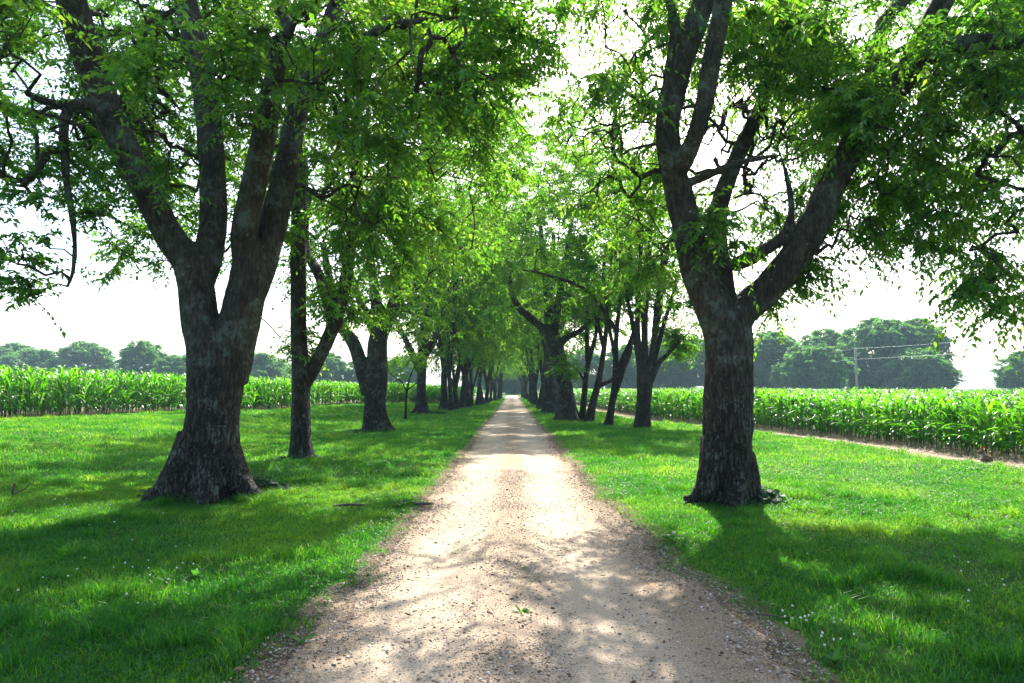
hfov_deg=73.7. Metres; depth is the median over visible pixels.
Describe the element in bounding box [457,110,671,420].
shade tree
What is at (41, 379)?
corn plant
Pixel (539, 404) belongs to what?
shade tree
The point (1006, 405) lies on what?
corn plant
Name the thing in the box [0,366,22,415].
corn plant
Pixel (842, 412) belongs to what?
corn plant
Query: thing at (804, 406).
corn plant
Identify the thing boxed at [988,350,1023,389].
background tree
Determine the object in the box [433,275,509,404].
shade tree
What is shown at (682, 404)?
corn plant
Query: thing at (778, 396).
corn plant
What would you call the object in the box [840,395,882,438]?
corn plant
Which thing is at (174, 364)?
background tree
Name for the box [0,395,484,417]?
field soil
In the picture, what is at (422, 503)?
stick
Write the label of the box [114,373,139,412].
corn plant
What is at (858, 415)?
corn plant
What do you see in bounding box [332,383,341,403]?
corn plant
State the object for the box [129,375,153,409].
corn plant
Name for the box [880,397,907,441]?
corn plant
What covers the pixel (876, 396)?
corn plant
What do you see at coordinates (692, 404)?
corn plant
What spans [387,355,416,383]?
background tree
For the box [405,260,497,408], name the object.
shade tree
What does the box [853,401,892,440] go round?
corn plant
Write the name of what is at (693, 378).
background tree
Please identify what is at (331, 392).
corn plant
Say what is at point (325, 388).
corn plant
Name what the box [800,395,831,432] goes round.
corn plant
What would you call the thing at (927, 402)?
corn plant
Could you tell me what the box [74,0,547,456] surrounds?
shade tree
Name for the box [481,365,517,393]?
background tree
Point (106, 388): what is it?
corn plant
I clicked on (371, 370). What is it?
shade tree
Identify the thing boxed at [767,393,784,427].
corn plant
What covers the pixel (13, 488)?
fallen branch
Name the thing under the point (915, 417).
corn plant
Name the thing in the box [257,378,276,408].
corn plant
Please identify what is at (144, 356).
background tree
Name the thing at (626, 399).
corn
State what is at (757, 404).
corn plant
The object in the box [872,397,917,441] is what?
corn plant
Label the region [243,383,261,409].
corn plant
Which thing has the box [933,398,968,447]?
corn plant
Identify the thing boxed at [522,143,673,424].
locust tree
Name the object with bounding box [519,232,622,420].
locust tree
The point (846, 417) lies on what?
corn plant
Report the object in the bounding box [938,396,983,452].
corn plant
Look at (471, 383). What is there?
shade tree
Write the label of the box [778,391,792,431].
corn plant
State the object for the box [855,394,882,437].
corn plant
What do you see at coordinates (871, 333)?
background tree
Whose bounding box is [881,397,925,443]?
corn plant
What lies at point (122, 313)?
sky
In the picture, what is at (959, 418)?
corn plant
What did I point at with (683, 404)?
corn plant
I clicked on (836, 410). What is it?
corn plant
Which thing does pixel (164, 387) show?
corn plant
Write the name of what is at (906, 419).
corn plant
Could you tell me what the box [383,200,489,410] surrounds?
shade tree
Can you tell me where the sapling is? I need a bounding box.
[387,349,435,418]
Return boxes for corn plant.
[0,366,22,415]
[0,366,26,416]
[19,364,39,408]
[19,369,49,416]
[29,371,50,415]
[33,368,59,416]
[47,365,70,413]
[54,368,86,414]
[64,367,85,413]
[67,369,98,413]
[78,372,108,414]
[92,369,119,411]
[92,371,118,412]
[102,371,128,407]
[113,369,133,412]
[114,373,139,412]
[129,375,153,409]
[130,371,155,412]
[139,368,162,410]
[144,376,167,410]
[153,373,173,409]
[158,372,181,407]
[165,376,184,407]
[174,376,185,408]
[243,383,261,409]
[254,377,272,405]
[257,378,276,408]
[271,380,285,405]
[277,378,291,407]
[278,380,287,403]
[286,382,291,403]
[310,381,318,404]
[318,381,333,402]
[319,380,329,404]
[323,382,337,404]
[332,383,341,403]
[337,383,347,401]
[338,384,346,403]
[345,382,351,403]
[349,384,358,403]
[351,382,360,399]
[660,388,680,416]
[661,394,679,418]
[666,389,683,419]
[667,392,689,416]
[672,391,693,420]
[673,393,685,416]
[677,390,685,417]
[678,391,690,419]
[682,390,698,422]
[682,391,700,421]
[685,391,702,421]
[687,393,699,420]
[690,391,702,422]
[691,392,702,422]
[753,389,781,427]
[753,390,766,425]
[754,389,772,424]
[754,391,770,425]
[754,392,776,424]
[755,390,775,427]
[755,392,784,427]
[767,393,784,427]
[768,390,795,428]
[773,395,787,430]
[773,395,795,429]
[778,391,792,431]
[779,396,807,431]
[782,395,799,426]
[786,392,807,429]
[789,393,805,430]
[791,397,807,430]
[792,396,815,429]
[799,392,809,430]
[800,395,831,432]
[804,396,828,432]
[804,396,837,433]
[805,394,821,431]
[807,398,828,432]
[808,396,839,432]
[810,395,839,435]
[811,401,843,434]
[812,397,853,435]
[814,393,842,433]
[823,396,854,435]
[823,399,839,434]
[827,394,859,435]
[830,398,852,437]
[830,399,860,437]
[835,394,871,438]
[838,395,868,436]
[839,398,852,436]
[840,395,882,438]
[840,399,876,438]
[843,395,882,440]
[847,395,871,437]
[851,402,895,438]
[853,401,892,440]
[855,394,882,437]
[857,397,891,439]
[859,391,880,437]
[859,398,874,432]
[862,397,891,439]
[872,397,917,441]
[873,393,883,431]
[876,398,903,441]
[876,401,907,442]
[878,395,928,442]
[879,400,903,444]
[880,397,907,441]
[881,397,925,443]
[887,394,908,441]
[888,398,927,444]
[893,395,933,446]
[895,395,911,441]
[901,404,925,443]
[903,393,957,446]
[903,397,941,445]
[905,402,942,442]
[909,397,947,448]
[916,394,942,442]
[919,392,962,448]
[924,396,951,440]
[924,399,964,450]
[926,397,979,449]
[926,401,963,446]
[928,403,962,450]
[932,399,961,449]
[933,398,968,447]
[937,392,958,446]
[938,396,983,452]
[938,397,981,443]
[940,402,995,452]
[943,397,996,454]
[955,396,987,450]
[956,397,1009,451]
[958,396,1009,454]
[962,396,986,452]
[965,395,988,448]
[967,397,1004,455]
[972,394,1022,452]
[976,402,1018,455]
[976,410,1017,453]
[978,398,1023,453]
[982,401,1021,458]
[983,406,1023,454]
[984,396,1016,453]
[984,396,1022,456]
[987,397,1020,454]
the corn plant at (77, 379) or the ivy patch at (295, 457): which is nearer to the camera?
the ivy patch at (295, 457)
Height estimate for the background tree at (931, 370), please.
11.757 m
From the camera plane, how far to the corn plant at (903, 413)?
21.46 m
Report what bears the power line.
attached to the utility pole
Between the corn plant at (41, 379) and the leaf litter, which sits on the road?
the leaf litter
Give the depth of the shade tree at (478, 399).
68.98 m
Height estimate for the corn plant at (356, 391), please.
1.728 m
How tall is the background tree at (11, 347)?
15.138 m
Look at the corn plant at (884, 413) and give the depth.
21.21 m
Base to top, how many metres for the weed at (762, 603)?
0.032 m
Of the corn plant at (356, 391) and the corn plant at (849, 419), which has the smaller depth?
the corn plant at (849, 419)
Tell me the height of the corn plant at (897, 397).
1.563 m
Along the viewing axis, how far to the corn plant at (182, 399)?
36.00 m
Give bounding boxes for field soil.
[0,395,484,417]
[576,404,1023,469]
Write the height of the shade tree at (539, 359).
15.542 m
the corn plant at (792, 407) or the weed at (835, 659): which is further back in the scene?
the corn plant at (792, 407)
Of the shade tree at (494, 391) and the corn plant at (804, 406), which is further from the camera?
the shade tree at (494, 391)
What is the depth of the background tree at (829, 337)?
159.43 m
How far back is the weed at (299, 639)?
4.51 m
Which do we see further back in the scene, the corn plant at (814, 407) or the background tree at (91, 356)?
the background tree at (91, 356)
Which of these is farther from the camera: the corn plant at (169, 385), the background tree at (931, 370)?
the background tree at (931, 370)
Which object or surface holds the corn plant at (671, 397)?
on the field soil at (950, 456)
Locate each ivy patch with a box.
[136,469,290,499]
[276,454,321,459]
[352,428,394,431]
[407,411,448,413]
[748,484,787,505]
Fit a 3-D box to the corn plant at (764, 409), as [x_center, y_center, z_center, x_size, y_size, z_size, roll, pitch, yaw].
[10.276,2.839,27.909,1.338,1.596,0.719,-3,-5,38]
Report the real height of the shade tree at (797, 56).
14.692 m
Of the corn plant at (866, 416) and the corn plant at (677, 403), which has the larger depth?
the corn plant at (677, 403)
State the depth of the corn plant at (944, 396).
19.64 m
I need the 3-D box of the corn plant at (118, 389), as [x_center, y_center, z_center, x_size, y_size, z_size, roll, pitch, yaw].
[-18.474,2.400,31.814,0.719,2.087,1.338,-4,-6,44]
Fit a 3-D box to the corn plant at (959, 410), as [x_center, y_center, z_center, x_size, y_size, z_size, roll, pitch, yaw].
[11.825,2.227,18.117,0.705,1.539,1.385,3,-5,-39]
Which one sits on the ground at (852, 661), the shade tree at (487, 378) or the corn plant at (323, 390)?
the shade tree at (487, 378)
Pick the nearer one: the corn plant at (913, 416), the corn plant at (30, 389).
the corn plant at (913, 416)
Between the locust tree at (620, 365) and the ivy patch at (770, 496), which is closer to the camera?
the ivy patch at (770, 496)
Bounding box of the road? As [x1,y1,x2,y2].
[274,395,802,682]
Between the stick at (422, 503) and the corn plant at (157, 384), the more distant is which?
the corn plant at (157, 384)
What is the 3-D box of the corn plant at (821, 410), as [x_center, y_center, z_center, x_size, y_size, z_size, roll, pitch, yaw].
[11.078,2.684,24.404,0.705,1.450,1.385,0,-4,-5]
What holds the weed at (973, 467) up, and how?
on the ground at (852, 661)
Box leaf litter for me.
[212,434,894,682]
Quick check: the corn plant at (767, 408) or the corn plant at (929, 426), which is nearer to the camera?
the corn plant at (929, 426)
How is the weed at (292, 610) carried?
on the ground at (852, 661)
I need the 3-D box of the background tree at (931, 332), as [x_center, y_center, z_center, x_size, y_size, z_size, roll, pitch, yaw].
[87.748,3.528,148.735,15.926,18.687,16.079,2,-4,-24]
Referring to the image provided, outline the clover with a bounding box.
[0,434,1023,682]
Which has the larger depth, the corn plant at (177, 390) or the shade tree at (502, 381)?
the shade tree at (502, 381)
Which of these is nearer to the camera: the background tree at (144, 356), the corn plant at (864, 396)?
the corn plant at (864, 396)
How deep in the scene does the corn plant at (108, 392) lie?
31.35 m
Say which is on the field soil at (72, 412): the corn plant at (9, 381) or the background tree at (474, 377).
the corn plant at (9, 381)
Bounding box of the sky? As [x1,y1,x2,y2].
[0,0,1023,389]
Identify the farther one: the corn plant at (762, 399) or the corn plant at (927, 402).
the corn plant at (762, 399)
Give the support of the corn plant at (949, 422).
on the field soil at (950, 456)
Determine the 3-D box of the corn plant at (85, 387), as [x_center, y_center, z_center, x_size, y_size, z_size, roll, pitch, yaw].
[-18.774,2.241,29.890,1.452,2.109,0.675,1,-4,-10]
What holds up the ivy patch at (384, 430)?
on the ground at (852, 661)
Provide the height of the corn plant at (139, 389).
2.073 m
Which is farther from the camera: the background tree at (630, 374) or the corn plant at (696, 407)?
the background tree at (630, 374)
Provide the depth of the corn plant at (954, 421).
18.21 m
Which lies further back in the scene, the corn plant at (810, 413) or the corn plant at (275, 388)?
the corn plant at (275, 388)
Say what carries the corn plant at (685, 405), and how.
on the field soil at (950, 456)
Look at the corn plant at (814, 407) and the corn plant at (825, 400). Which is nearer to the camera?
the corn plant at (825, 400)
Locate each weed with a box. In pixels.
[176,564,210,580]
[275,605,304,618]
[286,634,318,644]
[388,499,411,506]
[512,605,534,611]
[653,531,685,540]
[754,601,777,607]
[823,646,849,664]
[954,466,984,469]
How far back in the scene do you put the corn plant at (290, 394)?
42.87 m
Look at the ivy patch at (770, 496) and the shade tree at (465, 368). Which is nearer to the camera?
the ivy patch at (770, 496)
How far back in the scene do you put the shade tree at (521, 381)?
132.45 m
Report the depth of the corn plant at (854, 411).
22.63 m
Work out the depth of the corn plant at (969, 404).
18.61 m
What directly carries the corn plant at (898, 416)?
on the field soil at (950, 456)
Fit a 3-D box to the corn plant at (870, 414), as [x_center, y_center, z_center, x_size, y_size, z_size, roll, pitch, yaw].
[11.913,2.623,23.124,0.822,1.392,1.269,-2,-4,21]
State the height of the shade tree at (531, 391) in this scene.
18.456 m
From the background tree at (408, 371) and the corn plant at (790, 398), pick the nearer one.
the corn plant at (790, 398)
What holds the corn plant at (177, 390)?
on the field soil at (72, 412)
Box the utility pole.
[854,348,857,388]
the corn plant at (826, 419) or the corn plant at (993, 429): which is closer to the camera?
the corn plant at (993, 429)
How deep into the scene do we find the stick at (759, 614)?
4.93 m
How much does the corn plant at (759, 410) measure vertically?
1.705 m
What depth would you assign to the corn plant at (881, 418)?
22.48 m
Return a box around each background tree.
[0,342,38,360]
[0,346,62,371]
[44,340,117,376]
[114,338,168,376]
[146,353,185,375]
[250,350,291,380]
[279,363,291,375]
[315,351,348,382]
[343,361,357,382]
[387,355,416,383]
[461,360,484,391]
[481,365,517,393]
[503,377,526,393]
[506,364,540,393]
[567,348,611,388]
[598,344,636,388]
[632,337,691,388]
[667,337,704,388]
[753,329,814,388]
[767,343,860,389]
[799,325,847,387]
[831,316,930,389]
[874,315,958,386]
[875,347,966,389]
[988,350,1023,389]
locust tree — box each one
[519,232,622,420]
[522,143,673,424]
[545,214,660,421]
[559,151,735,428]
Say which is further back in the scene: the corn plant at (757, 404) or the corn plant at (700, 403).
the corn plant at (700, 403)
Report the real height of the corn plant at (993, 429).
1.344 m
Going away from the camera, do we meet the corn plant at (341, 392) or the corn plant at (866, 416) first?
the corn plant at (866, 416)
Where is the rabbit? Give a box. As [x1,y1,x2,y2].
[978,446,993,462]
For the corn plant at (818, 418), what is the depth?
24.59 m
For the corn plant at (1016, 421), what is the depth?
17.10 m
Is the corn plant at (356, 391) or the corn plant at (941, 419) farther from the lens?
the corn plant at (356, 391)
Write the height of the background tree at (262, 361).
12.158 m
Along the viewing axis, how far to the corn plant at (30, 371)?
27.49 m
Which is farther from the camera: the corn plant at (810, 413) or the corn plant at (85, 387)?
the corn plant at (85, 387)
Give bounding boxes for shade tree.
[0,0,594,506]
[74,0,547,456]
[272,51,560,430]
[356,99,542,413]
[379,157,508,409]
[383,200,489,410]
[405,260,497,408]
[413,0,1023,507]
[413,176,525,407]
[418,211,515,406]
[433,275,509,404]
[441,293,511,406]
[443,257,527,404]
[457,28,638,412]
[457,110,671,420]
[473,291,518,402]
[479,205,584,405]
[485,316,516,401]
[487,311,520,398]
[488,335,518,400]
[489,152,617,408]
[495,279,575,404]
[498,355,515,397]
[499,314,540,399]
[503,256,568,401]
[504,359,526,397]
[509,353,526,397]
[511,247,537,403]
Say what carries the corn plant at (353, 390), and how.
on the field soil at (72, 412)
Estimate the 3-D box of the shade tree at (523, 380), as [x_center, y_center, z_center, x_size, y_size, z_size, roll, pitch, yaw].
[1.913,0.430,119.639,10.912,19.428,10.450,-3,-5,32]
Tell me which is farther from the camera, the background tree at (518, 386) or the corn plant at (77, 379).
the background tree at (518, 386)
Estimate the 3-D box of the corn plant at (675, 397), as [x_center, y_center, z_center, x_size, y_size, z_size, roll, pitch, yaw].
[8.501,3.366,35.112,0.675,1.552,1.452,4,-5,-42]
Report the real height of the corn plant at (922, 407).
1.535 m
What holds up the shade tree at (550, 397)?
on the ground at (852, 661)
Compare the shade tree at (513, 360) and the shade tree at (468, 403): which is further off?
the shade tree at (513, 360)
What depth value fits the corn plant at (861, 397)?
23.44 m
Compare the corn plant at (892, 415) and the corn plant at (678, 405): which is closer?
the corn plant at (892, 415)
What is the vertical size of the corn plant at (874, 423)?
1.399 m
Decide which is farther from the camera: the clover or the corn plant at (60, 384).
the corn plant at (60, 384)
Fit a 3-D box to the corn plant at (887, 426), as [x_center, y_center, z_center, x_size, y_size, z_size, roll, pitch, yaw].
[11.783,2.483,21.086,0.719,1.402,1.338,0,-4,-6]
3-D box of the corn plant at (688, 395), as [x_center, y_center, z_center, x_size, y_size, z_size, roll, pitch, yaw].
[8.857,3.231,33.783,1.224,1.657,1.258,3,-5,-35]
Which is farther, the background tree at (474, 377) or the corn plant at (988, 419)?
the background tree at (474, 377)
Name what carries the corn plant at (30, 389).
on the field soil at (72, 412)
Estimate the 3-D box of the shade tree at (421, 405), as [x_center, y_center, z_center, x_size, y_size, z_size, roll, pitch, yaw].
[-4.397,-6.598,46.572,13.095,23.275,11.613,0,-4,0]
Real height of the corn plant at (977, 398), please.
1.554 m
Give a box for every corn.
[0,365,484,417]
[538,386,1023,452]
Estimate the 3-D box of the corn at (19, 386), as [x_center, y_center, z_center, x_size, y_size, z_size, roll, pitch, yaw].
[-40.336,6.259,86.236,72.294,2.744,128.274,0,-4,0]
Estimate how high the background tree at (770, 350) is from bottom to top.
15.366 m
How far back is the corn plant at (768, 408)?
27.61 m
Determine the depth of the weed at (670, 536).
7.45 m
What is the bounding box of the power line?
[835,349,1013,361]
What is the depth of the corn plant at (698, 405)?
32.80 m
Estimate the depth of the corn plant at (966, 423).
17.63 m
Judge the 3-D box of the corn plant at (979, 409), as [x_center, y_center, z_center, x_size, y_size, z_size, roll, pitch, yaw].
[11.902,2.165,17.163,1.452,1.554,0.675,2,-4,-24]
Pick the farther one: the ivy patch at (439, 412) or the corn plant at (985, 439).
the ivy patch at (439, 412)
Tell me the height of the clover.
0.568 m
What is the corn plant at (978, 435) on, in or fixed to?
on the field soil at (950, 456)
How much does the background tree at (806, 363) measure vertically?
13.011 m
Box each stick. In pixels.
[333,503,364,506]
[408,502,431,504]
[737,611,783,617]
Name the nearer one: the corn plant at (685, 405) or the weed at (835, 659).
the weed at (835, 659)
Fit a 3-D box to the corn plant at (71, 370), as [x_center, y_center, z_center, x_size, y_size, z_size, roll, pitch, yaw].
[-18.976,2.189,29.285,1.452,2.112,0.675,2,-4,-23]
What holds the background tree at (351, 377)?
on the ground at (852, 661)
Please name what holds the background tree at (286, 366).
on the ground at (852, 661)
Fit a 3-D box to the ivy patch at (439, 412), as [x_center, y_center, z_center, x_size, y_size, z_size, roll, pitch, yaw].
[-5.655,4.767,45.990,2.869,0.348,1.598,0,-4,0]
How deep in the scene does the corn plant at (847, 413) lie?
22.87 m
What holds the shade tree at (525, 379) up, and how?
on the ground at (852, 661)
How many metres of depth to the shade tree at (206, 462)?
10.47 m
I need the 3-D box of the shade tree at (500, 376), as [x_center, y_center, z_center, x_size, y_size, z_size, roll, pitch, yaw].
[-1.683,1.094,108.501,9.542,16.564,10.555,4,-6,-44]
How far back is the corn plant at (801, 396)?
25.60 m
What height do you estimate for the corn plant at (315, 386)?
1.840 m
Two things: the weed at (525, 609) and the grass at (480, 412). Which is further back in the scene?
the grass at (480, 412)
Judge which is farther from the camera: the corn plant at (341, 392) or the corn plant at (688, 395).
the corn plant at (341, 392)
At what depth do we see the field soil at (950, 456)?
20.70 m
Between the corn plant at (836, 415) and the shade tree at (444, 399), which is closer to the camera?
the corn plant at (836, 415)
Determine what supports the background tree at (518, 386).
on the ground at (852, 661)
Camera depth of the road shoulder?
5.45 m
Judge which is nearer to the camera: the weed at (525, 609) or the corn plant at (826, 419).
the weed at (525, 609)
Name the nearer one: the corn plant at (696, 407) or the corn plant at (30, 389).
the corn plant at (30, 389)
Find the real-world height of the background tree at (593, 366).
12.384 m
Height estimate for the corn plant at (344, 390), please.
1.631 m
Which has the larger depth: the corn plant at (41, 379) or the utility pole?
the utility pole
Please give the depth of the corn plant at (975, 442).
18.09 m
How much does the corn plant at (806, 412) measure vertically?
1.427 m
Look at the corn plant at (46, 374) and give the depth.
28.16 m
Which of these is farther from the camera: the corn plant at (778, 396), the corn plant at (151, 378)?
the corn plant at (151, 378)
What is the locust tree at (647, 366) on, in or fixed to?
on the ground at (852, 661)
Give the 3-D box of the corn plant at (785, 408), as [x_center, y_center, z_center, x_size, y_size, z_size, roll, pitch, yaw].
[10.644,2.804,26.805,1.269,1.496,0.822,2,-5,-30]
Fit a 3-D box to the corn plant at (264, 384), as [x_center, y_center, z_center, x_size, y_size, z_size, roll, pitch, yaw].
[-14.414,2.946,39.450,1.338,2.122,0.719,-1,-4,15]
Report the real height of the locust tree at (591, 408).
10.868 m
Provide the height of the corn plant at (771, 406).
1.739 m
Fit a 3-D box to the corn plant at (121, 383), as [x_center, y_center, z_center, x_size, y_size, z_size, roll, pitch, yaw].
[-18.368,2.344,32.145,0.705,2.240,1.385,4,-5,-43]
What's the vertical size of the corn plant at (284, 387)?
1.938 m
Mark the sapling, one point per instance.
(401, 363)
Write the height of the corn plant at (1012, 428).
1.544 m
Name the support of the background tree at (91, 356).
on the ground at (852, 661)
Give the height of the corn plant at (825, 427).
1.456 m
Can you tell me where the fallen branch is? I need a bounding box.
[11,482,30,494]
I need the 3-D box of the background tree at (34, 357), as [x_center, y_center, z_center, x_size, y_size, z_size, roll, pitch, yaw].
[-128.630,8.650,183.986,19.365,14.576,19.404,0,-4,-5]
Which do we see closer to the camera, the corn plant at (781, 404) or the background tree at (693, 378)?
the corn plant at (781, 404)
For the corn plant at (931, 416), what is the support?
on the field soil at (950, 456)
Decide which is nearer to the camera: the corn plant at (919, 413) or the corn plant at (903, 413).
the corn plant at (919, 413)
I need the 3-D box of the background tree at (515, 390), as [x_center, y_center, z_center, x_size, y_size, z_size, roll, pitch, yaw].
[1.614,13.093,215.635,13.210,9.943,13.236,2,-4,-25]
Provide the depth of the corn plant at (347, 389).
52.16 m
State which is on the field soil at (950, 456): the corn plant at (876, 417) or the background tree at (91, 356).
the corn plant at (876, 417)
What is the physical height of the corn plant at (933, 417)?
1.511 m
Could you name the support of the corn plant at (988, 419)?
on the field soil at (950, 456)
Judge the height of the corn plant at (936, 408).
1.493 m
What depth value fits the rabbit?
15.62 m
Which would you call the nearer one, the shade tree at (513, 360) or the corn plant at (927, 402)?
the corn plant at (927, 402)
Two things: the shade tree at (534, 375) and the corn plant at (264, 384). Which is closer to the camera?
the corn plant at (264, 384)
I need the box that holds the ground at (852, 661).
[0,391,1023,682]
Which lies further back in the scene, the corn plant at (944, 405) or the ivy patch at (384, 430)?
the ivy patch at (384, 430)
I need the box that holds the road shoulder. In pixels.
[239,395,844,682]
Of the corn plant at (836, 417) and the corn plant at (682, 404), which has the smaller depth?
the corn plant at (836, 417)
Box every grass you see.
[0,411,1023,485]
[104,398,694,425]
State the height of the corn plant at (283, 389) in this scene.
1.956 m
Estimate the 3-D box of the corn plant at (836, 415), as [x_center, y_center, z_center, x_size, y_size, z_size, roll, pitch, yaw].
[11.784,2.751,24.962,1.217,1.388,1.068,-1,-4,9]
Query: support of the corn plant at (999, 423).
on the field soil at (950, 456)
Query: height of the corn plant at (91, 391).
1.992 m
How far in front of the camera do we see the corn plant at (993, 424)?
17.91 m
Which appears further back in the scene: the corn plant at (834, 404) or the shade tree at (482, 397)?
the shade tree at (482, 397)
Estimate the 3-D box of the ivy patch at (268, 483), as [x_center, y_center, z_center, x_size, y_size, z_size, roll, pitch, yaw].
[-4.777,2.308,11.018,2.322,0.415,0.998,1,-4,-20]
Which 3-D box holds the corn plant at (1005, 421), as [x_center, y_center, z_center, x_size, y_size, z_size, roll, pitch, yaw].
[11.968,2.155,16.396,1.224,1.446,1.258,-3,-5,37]
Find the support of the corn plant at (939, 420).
on the field soil at (950, 456)
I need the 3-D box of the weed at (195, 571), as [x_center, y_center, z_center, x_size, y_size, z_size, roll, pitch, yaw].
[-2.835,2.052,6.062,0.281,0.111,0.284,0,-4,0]
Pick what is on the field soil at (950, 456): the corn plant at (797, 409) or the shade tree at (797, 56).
the corn plant at (797, 409)
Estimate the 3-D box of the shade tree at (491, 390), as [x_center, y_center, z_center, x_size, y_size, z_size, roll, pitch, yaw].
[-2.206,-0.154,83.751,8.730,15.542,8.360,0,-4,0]
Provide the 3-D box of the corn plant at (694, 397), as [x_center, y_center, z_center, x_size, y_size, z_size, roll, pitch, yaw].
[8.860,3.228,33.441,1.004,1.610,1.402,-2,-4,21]
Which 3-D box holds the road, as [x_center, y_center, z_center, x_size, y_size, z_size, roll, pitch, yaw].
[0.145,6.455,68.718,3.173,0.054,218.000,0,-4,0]
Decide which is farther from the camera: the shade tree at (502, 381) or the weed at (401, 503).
the shade tree at (502, 381)
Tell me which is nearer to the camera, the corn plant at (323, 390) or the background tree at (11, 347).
the corn plant at (323, 390)
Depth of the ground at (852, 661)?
6.27 m
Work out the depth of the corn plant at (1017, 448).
16.18 m
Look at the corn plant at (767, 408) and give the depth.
27.92 m
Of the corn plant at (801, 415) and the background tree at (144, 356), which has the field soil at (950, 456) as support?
the corn plant at (801, 415)
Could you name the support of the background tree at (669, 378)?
on the ground at (852, 661)
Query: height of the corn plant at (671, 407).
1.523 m
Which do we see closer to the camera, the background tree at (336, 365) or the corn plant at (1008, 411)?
the corn plant at (1008, 411)
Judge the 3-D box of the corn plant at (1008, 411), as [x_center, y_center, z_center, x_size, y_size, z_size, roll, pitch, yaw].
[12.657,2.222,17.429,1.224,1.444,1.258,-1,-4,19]

